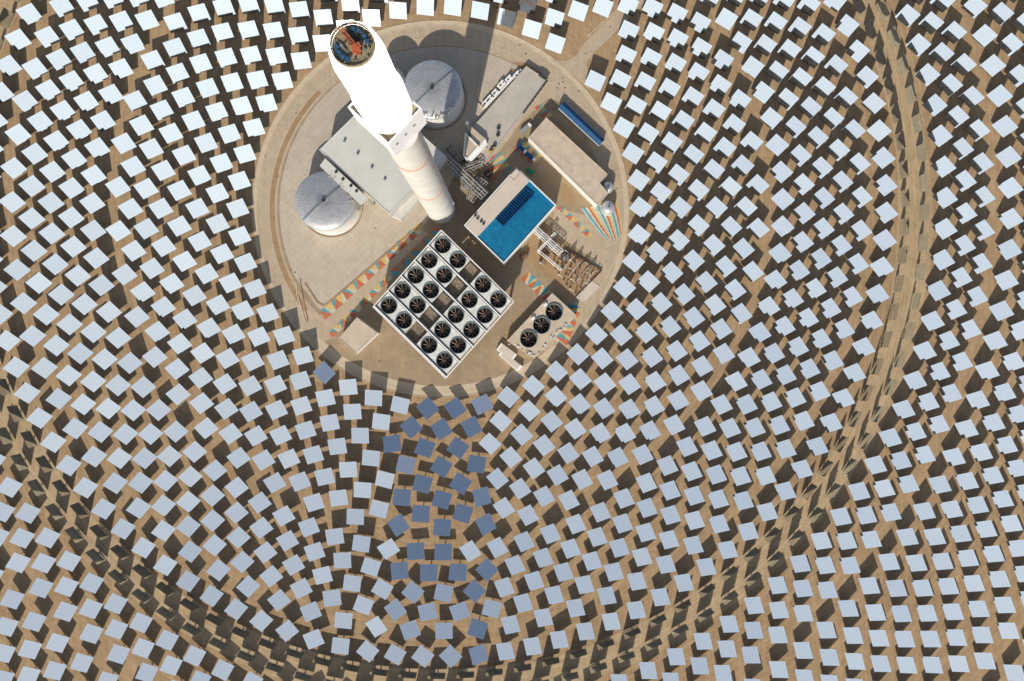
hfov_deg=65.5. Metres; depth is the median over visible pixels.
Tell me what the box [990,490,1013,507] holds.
heliostat
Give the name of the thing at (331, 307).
painted walk
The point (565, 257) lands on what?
transformer
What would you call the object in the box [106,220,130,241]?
heliostat
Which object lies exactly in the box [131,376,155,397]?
heliostat
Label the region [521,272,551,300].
painted walk
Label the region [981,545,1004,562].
heliostat
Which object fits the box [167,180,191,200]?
heliostat
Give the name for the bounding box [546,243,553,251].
transformer
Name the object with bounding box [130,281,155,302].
heliostat
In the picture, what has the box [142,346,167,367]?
heliostat
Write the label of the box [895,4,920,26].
heliostat
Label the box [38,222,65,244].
heliostat
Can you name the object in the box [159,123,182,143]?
heliostat
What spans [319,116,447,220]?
turbine hall
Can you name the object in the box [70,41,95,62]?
heliostat
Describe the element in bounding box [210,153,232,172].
heliostat
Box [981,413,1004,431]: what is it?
heliostat
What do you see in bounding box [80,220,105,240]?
heliostat
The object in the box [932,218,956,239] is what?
heliostat
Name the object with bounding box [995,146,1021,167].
heliostat
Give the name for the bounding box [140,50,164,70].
heliostat
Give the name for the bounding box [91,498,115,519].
heliostat
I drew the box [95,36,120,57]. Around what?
heliostat
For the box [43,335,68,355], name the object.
heliostat
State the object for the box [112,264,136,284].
heliostat
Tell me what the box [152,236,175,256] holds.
heliostat
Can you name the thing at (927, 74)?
heliostat
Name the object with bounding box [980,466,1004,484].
heliostat
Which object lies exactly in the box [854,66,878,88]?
heliostat
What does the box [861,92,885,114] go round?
heliostat
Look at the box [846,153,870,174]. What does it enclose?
heliostat
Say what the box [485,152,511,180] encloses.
painted walk
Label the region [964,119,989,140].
heliostat
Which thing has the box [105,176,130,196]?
heliostat
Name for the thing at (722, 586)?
dirt track
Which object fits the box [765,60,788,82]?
heliostat
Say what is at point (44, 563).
heliostat
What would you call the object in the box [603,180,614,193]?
domed vessel
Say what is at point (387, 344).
yard soil
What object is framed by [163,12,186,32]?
heliostat
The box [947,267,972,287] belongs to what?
heliostat
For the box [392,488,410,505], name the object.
heliostat
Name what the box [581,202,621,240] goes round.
painted pavement
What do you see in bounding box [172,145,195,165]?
heliostat
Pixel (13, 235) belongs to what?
heliostat
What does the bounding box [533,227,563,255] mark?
pipe rack
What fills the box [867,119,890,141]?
heliostat
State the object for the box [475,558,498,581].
heliostat
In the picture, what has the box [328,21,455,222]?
solar tower
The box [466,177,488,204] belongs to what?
pipe rack
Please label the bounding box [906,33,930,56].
heliostat
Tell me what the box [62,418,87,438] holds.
heliostat
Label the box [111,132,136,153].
heliostat
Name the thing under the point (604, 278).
road kerb
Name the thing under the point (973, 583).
heliostat
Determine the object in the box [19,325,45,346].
heliostat
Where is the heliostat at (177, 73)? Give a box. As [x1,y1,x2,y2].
[166,63,189,82]
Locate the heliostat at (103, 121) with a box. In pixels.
[90,110,115,131]
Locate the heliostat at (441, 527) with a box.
[433,518,450,535]
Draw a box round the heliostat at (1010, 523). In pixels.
[999,515,1022,531]
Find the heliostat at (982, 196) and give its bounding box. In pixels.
[970,186,995,207]
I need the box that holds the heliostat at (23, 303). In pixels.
[10,292,36,313]
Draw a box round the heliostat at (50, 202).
[38,192,63,213]
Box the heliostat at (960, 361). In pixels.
[948,352,972,371]
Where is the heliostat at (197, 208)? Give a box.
[185,198,208,218]
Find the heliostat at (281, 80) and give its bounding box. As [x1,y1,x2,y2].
[272,71,292,89]
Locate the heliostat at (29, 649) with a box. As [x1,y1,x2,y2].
[18,640,41,658]
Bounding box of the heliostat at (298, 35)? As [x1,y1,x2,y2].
[288,26,308,44]
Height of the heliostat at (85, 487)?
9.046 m
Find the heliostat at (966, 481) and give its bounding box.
[955,472,978,490]
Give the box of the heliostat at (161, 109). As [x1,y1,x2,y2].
[150,99,173,120]
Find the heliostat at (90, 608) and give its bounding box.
[78,598,102,618]
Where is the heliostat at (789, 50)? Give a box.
[777,39,800,61]
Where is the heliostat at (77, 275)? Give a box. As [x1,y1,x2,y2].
[65,264,90,286]
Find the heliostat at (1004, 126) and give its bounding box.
[992,115,1017,136]
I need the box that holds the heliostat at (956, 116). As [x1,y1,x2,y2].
[944,105,969,127]
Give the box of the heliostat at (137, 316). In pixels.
[124,306,149,326]
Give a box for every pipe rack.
[444,153,488,201]
[446,145,464,163]
[451,159,483,179]
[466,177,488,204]
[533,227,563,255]
[537,232,555,251]
[537,250,561,270]
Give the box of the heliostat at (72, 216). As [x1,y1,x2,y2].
[58,206,83,227]
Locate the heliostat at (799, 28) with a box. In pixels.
[788,16,811,39]
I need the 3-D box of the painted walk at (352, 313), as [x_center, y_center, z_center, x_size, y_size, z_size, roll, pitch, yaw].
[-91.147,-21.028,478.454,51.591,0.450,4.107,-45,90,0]
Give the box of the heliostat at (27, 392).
[13,382,40,403]
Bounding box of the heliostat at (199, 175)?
[187,165,211,184]
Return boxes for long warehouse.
[528,117,607,207]
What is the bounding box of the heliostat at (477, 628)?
[467,618,487,638]
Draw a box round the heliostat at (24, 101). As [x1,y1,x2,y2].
[12,90,38,111]
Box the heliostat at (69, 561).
[57,551,81,570]
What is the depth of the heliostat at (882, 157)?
476.56 m
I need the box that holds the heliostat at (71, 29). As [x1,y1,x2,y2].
[59,19,84,40]
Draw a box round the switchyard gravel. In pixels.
[524,225,599,296]
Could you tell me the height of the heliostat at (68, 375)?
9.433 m
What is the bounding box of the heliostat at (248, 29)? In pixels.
[237,20,259,39]
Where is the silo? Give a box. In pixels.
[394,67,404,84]
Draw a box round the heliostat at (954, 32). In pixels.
[941,21,966,43]
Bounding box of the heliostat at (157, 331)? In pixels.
[144,321,169,341]
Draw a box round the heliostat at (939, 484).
[928,475,951,493]
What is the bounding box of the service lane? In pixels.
[294,229,427,340]
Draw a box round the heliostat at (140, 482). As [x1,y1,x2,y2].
[128,472,152,493]
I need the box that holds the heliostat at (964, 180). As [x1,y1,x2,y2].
[951,170,976,191]
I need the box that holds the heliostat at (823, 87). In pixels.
[811,76,835,98]
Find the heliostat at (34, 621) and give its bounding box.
[22,612,46,631]
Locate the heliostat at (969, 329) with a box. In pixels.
[957,319,981,338]
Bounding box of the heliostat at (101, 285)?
[88,274,113,295]
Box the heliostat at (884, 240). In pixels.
[873,229,896,250]
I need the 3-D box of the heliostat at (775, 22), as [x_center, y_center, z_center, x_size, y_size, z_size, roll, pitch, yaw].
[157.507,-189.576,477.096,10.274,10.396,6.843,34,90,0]
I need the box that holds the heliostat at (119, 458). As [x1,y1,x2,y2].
[107,447,131,468]
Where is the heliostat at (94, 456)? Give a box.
[81,446,106,466]
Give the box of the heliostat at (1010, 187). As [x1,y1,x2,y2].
[997,177,1023,198]
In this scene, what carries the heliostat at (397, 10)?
on the ground
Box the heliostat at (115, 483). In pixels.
[103,472,127,493]
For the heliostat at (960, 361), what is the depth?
477.98 m
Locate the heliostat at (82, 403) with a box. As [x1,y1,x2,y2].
[70,393,95,414]
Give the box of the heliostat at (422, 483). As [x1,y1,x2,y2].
[412,474,432,493]
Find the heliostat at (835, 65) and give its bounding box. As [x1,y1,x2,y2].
[824,54,847,76]
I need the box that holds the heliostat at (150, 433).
[138,423,162,444]
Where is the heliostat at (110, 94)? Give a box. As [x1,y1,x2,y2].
[98,84,123,104]
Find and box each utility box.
[497,343,516,358]
[498,353,522,370]
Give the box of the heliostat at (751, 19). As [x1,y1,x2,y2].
[740,8,762,30]
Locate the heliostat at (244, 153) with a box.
[233,144,255,163]
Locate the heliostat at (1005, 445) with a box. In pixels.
[994,436,1017,454]
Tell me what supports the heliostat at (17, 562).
on the ground
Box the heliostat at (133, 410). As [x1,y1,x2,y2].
[121,399,145,420]
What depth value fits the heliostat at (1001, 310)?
478.31 m
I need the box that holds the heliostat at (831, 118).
[820,107,843,129]
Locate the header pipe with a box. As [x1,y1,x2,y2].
[483,69,522,108]
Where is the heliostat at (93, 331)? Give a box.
[81,321,106,342]
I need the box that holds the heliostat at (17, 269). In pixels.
[3,259,30,280]
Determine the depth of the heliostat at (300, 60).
470.97 m
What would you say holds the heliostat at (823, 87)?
on the ground
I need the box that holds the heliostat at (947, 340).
[935,331,959,350]
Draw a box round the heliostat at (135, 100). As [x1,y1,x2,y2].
[123,90,147,110]
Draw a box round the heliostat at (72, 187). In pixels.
[59,177,84,198]
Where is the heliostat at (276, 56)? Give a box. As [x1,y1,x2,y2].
[265,47,286,65]
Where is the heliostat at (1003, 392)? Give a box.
[992,383,1016,401]
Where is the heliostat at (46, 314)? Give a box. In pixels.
[33,304,59,324]
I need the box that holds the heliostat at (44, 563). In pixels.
[31,553,55,572]
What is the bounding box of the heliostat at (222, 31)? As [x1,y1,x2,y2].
[211,22,234,41]
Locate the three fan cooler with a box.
[507,293,576,358]
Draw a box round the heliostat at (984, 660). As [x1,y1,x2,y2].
[974,652,995,668]
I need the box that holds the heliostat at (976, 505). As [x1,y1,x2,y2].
[965,496,988,513]
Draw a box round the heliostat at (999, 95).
[987,84,1012,106]
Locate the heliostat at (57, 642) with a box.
[45,633,69,652]
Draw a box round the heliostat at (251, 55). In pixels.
[240,45,262,64]
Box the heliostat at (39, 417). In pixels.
[26,407,52,427]
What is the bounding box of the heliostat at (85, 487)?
[73,477,97,497]
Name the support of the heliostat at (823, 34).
on the ground
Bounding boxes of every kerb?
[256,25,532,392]
[269,37,530,311]
[275,93,321,307]
[304,223,421,305]
[534,117,626,369]
[584,245,623,311]
[586,9,616,36]
[600,0,645,45]
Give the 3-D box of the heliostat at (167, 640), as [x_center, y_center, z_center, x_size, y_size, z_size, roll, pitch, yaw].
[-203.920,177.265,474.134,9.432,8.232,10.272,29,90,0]
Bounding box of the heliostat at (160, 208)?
[148,198,173,218]
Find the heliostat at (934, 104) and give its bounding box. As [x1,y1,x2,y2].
[922,93,947,115]
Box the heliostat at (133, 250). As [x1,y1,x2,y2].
[121,240,146,260]
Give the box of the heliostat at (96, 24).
[84,14,108,34]
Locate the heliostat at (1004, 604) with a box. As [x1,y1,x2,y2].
[993,597,1015,612]
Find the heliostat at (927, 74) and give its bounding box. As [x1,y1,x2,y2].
[915,63,940,85]
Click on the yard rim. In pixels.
(296, 91)
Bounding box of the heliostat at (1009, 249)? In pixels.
[996,239,1021,259]
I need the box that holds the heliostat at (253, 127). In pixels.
[243,118,265,136]
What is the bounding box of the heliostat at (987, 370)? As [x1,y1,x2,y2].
[975,361,999,380]
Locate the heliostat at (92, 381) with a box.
[80,371,105,391]
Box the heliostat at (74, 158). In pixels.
[61,148,87,169]
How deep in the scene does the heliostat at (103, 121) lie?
469.30 m
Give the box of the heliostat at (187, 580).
[176,570,199,591]
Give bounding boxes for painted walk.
[320,223,421,319]
[329,274,390,337]
[391,227,439,277]
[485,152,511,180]
[513,140,541,164]
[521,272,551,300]
[535,104,552,118]
[554,303,580,346]
[557,205,594,238]
[560,300,573,309]
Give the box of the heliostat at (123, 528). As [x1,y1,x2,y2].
[110,518,134,538]
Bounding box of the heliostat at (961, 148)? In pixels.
[948,137,973,159]
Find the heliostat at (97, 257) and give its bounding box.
[83,247,109,268]
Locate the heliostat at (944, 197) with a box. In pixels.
[933,187,957,208]
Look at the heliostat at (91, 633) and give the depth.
470.41 m
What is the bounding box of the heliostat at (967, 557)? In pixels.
[956,549,978,566]
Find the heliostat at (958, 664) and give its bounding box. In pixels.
[947,655,969,671]
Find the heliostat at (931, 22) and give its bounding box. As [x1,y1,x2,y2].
[919,11,943,34]
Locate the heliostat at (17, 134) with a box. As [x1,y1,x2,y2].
[5,123,31,144]
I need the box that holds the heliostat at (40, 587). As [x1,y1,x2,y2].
[28,578,53,597]
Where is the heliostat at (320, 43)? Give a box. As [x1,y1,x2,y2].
[312,34,329,51]
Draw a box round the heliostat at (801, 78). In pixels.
[789,67,812,89]
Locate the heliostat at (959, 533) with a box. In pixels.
[949,525,971,542]
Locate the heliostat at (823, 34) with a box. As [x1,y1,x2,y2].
[811,23,835,45]
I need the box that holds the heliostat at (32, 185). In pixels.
[18,175,45,196]
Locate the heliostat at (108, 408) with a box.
[95,398,120,418]
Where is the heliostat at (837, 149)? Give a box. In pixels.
[826,139,849,160]
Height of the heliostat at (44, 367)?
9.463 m
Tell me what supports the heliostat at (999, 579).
on the ground
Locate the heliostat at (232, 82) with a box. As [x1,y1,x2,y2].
[220,72,243,91]
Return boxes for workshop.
[467,66,547,164]
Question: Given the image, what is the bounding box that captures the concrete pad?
[576,279,599,301]
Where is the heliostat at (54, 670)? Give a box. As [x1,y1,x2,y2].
[43,661,66,680]
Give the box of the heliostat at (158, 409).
[146,399,170,420]
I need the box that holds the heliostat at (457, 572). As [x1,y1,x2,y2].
[448,563,466,580]
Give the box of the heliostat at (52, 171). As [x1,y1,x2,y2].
[39,161,65,182]
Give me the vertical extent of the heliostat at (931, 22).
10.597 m
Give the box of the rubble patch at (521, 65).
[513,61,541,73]
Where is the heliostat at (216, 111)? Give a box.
[205,102,228,121]
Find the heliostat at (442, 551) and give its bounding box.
[434,544,451,559]
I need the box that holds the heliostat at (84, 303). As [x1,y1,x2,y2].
[71,293,97,314]
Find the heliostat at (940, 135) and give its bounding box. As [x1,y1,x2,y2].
[928,124,952,146]
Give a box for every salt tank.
[295,171,362,236]
[405,60,466,129]
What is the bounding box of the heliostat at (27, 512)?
[15,503,40,523]
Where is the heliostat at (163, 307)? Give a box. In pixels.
[150,296,175,317]
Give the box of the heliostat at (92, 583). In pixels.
[79,572,103,593]
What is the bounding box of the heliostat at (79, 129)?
[66,119,91,140]
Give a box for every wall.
[296,281,305,322]
[300,279,307,320]
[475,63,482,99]
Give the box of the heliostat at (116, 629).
[104,619,127,639]
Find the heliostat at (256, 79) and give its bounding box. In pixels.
[246,70,268,88]
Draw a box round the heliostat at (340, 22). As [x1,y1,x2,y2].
[336,20,353,26]
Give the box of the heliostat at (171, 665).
[160,655,182,675]
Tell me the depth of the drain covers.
479.49 m
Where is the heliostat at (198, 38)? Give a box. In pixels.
[187,29,210,48]
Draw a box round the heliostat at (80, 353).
[67,343,92,363]
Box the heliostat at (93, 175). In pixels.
[81,164,106,185]
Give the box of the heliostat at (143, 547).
[131,537,155,558]
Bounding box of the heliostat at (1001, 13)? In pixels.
[988,2,1013,24]
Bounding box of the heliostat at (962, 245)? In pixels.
[951,235,975,255]
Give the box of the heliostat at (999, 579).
[988,571,1010,587]
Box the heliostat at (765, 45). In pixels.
[754,34,776,56]
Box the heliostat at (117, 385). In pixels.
[105,374,130,395]
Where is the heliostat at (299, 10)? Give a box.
[289,1,309,18]
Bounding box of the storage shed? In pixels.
[558,101,604,146]
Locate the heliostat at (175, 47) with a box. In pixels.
[163,38,186,57]
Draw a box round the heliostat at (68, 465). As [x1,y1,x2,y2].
[56,455,81,475]
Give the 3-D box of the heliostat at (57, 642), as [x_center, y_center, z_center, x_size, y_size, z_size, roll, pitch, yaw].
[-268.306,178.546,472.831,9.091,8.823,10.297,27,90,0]
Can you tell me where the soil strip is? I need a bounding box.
[270,90,320,311]
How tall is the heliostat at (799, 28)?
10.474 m
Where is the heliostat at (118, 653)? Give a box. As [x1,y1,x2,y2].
[107,644,129,663]
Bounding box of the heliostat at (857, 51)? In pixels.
[845,40,869,62]
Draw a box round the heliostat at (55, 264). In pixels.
[42,253,68,274]
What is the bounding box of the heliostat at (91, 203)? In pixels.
[79,192,104,213]
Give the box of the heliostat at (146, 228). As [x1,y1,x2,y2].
[134,218,158,238]
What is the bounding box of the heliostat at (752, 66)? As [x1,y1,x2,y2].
[741,56,764,78]
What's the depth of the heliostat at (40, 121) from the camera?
468.78 m
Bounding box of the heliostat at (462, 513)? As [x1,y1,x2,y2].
[452,503,472,523]
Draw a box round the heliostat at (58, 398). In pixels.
[46,388,71,408]
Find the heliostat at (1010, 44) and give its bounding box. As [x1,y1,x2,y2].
[997,33,1023,55]
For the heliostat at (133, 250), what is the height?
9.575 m
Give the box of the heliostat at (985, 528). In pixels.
[974,520,997,537]
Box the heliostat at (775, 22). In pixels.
[764,12,787,34]
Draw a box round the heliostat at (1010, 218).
[997,208,1023,228]
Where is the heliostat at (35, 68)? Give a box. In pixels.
[22,58,47,79]
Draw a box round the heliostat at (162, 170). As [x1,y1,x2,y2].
[151,160,175,180]
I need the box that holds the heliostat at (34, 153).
[21,143,48,163]
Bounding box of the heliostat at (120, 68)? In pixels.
[108,58,133,78]
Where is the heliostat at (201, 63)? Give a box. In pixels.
[189,53,212,73]
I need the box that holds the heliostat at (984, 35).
[971,24,997,46]
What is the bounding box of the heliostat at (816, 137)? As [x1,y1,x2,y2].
[804,126,828,148]
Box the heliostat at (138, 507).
[126,497,150,518]
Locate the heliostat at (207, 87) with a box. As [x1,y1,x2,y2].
[196,78,218,97]
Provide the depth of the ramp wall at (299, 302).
477.48 m
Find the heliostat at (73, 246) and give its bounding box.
[60,236,86,256]
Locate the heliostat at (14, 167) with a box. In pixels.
[0,157,27,178]
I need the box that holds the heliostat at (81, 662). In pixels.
[70,653,93,672]
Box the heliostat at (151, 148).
[139,138,163,158]
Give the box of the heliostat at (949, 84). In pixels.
[937,74,962,95]
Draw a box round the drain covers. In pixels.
[265,26,610,360]
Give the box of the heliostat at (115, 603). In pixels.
[104,593,127,613]
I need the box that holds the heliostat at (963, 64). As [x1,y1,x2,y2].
[951,53,976,75]
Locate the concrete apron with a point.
(328, 268)
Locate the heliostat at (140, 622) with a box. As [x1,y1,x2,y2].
[129,612,152,632]
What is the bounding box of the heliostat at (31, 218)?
[18,207,45,228]
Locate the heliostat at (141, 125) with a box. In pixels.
[129,114,153,135]
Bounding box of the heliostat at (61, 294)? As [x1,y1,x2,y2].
[48,284,74,304]
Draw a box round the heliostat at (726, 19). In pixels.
[715,8,737,29]
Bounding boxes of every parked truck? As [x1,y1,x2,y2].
[516,143,526,153]
[520,123,531,133]
[525,151,536,161]
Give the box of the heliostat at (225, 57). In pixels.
[215,48,237,67]
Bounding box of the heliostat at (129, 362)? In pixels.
[117,352,142,373]
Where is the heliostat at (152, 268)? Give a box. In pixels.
[139,258,164,278]
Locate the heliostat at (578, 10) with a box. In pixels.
[568,0,588,21]
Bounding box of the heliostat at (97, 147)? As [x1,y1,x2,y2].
[84,137,109,158]
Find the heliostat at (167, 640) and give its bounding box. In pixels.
[155,630,178,650]
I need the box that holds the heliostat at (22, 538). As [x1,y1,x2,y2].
[9,528,34,548]
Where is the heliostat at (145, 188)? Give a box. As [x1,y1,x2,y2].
[133,178,158,198]
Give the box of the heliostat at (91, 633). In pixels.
[79,623,102,643]
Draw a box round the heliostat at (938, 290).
[926,280,950,300]
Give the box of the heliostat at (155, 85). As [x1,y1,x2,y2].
[143,75,167,95]
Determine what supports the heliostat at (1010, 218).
on the ground
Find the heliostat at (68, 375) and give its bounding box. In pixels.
[56,365,81,385]
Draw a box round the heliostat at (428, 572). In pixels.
[420,564,437,580]
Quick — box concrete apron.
[279,47,519,309]
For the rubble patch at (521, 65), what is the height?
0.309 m
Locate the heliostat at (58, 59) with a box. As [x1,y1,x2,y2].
[46,48,71,69]
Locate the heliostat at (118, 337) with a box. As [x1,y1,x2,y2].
[105,327,130,348]
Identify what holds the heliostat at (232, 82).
on the ground
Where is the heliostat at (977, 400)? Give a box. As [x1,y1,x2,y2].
[965,390,989,409]
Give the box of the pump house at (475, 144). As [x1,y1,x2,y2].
[463,126,487,163]
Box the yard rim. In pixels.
[252,21,627,396]
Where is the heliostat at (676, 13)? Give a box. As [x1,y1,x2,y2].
[665,3,687,24]
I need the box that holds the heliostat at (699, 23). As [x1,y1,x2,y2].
[689,12,710,33]
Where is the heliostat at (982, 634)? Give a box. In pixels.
[971,627,993,642]
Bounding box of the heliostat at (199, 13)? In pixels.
[187,3,210,23]
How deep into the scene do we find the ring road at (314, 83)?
478.21 m
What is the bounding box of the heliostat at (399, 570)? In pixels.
[390,561,408,579]
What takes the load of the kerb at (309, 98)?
on the ring road at (314, 83)
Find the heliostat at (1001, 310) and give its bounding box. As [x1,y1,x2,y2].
[989,300,1013,320]
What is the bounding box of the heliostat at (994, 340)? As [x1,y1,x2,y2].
[983,331,1007,350]
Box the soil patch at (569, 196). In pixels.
[562,182,577,206]
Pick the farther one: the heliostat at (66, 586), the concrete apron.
the concrete apron
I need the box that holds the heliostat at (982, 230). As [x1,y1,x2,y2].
[970,219,994,240]
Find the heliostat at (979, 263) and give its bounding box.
[967,253,992,273]
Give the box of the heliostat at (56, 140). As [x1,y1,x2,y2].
[43,130,69,151]
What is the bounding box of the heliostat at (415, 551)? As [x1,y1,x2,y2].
[407,542,424,559]
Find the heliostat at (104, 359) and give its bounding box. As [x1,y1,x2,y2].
[92,348,116,369]
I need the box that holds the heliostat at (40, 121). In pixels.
[27,111,53,131]
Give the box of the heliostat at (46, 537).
[35,527,59,547]
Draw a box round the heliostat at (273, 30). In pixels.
[263,21,284,39]
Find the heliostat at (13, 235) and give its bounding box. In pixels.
[0,225,26,246]
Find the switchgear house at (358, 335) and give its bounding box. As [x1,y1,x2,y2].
[339,318,379,353]
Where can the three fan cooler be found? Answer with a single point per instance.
(544, 324)
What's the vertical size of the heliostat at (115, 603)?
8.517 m
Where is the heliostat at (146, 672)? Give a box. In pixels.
[135,662,158,680]
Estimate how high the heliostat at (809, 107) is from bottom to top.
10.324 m
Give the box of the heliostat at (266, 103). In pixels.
[256,94,277,112]
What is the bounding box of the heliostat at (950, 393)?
[939,384,961,402]
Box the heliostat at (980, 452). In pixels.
[969,443,992,461]
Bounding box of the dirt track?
[0,0,931,680]
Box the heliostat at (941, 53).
[929,42,954,64]
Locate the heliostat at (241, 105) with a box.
[230,96,252,115]
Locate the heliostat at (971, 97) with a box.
[959,86,984,108]
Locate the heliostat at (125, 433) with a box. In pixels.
[113,423,137,444]
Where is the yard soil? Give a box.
[277,46,603,371]
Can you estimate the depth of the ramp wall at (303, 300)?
477.51 m
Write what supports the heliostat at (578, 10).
on the ground
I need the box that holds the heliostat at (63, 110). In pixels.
[50,100,75,121]
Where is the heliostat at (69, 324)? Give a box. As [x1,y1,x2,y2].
[56,313,82,334]
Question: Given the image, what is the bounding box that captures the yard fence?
[565,249,601,297]
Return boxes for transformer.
[483,169,492,178]
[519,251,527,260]
[540,251,548,260]
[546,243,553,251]
[561,253,569,261]
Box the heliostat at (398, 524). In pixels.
[387,513,409,536]
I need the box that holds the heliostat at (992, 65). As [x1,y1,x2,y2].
[980,54,1005,76]
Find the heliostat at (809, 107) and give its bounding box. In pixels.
[798,96,821,118]
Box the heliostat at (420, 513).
[411,505,429,522]
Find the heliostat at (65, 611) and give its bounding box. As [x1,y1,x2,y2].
[53,601,77,621]
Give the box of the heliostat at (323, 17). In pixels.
[313,9,333,26]
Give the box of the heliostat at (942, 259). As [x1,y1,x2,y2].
[930,249,954,269]
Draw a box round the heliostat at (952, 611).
[942,603,963,619]
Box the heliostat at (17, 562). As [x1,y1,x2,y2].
[5,552,30,572]
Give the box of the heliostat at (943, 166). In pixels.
[931,156,955,177]
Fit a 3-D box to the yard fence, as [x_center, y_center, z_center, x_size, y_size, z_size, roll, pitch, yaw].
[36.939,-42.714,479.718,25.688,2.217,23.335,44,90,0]
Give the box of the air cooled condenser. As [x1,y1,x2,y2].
[373,230,513,378]
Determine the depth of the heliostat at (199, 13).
469.93 m
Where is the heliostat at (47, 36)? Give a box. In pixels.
[34,26,60,47]
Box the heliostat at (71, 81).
[58,70,84,91]
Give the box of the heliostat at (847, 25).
[835,14,859,36]
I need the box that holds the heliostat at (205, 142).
[194,133,217,152]
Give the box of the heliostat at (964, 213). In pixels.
[952,202,976,223]
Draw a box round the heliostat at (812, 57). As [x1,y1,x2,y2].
[801,46,824,68]
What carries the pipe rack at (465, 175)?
on the concrete apron
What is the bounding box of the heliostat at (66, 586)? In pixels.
[54,576,78,596]
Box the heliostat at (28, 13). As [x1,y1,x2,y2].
[16,3,42,24]
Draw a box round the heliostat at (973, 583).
[962,575,984,591]
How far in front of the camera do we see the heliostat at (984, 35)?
477.42 m
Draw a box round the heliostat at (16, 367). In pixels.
[2,357,29,377]
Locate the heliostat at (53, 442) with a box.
[41,431,65,452]
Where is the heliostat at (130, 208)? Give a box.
[118,198,142,218]
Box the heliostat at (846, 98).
[834,87,858,108]
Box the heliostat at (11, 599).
[0,589,24,608]
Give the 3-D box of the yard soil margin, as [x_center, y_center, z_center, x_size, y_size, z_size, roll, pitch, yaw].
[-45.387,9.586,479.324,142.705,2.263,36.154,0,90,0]
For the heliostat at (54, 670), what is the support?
on the ground
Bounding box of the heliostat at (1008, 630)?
[997,623,1019,638]
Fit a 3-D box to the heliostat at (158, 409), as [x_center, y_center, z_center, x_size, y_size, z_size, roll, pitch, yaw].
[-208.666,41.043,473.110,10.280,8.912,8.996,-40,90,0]
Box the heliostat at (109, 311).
[96,301,121,322]
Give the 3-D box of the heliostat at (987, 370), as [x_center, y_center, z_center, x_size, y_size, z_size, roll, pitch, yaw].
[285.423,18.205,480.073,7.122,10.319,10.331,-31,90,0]
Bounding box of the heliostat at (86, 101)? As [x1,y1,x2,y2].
[73,91,98,111]
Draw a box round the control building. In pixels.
[464,167,555,264]
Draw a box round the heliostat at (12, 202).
[0,191,25,212]
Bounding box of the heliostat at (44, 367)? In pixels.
[31,357,57,378]
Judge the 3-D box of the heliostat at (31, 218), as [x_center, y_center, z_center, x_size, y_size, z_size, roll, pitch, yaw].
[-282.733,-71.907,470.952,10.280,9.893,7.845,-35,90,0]
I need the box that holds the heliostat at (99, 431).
[87,421,112,442]
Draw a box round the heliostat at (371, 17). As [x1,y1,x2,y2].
[362,9,380,25]
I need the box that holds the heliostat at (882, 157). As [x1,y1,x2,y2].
[871,147,895,168]
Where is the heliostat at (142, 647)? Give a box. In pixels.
[132,638,154,658]
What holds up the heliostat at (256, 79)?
on the ground
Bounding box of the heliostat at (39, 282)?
[25,272,51,293]
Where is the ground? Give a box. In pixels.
[0,0,1023,680]
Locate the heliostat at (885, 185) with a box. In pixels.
[873,174,897,195]
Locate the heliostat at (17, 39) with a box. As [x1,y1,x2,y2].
[4,29,31,50]
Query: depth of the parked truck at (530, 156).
476.65 m
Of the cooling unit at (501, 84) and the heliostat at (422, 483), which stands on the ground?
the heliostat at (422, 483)
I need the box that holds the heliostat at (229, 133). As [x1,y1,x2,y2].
[218,124,240,143]
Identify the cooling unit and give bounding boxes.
[482,100,488,107]
[485,95,493,102]
[491,88,498,96]
[497,80,505,89]
[505,74,512,84]
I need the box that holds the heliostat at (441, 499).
[431,489,451,509]
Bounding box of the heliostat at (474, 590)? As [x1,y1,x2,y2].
[463,579,485,602]
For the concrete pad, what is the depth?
480.39 m
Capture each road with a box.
[257,26,623,351]
[493,61,619,304]
[551,0,644,88]
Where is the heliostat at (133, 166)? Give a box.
[120,156,145,176]
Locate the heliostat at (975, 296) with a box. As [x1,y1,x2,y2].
[963,286,987,306]
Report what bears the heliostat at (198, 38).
on the ground
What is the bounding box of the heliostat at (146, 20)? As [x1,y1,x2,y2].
[135,10,158,30]
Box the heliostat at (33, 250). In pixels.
[21,240,47,261]
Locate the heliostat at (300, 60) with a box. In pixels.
[291,51,311,69]
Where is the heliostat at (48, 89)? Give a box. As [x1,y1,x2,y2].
[35,79,61,100]
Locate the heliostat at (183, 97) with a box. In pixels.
[171,87,195,107]
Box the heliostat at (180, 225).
[167,215,191,236]
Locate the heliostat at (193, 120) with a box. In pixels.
[182,110,205,130]
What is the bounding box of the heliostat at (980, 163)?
[968,152,993,173]
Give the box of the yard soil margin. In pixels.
[324,335,544,385]
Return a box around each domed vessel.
[600,200,615,215]
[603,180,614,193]
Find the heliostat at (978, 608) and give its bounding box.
[967,600,989,616]
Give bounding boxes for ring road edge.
[314,337,558,391]
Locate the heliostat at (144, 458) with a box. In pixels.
[132,447,156,468]
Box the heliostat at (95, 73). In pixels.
[83,63,108,84]
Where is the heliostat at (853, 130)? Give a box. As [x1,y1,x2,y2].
[841,119,865,141]
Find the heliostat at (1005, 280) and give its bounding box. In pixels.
[993,270,1018,290]
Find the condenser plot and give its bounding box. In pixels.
[374,273,520,382]
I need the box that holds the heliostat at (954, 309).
[942,299,966,319]
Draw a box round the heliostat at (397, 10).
[389,1,406,18]
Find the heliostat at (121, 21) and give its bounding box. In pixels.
[109,11,133,31]
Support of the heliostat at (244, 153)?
on the ground
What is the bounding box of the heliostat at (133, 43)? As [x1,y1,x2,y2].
[120,33,145,53]
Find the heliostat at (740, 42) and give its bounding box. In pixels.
[729,31,752,53]
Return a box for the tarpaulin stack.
[526,168,534,174]

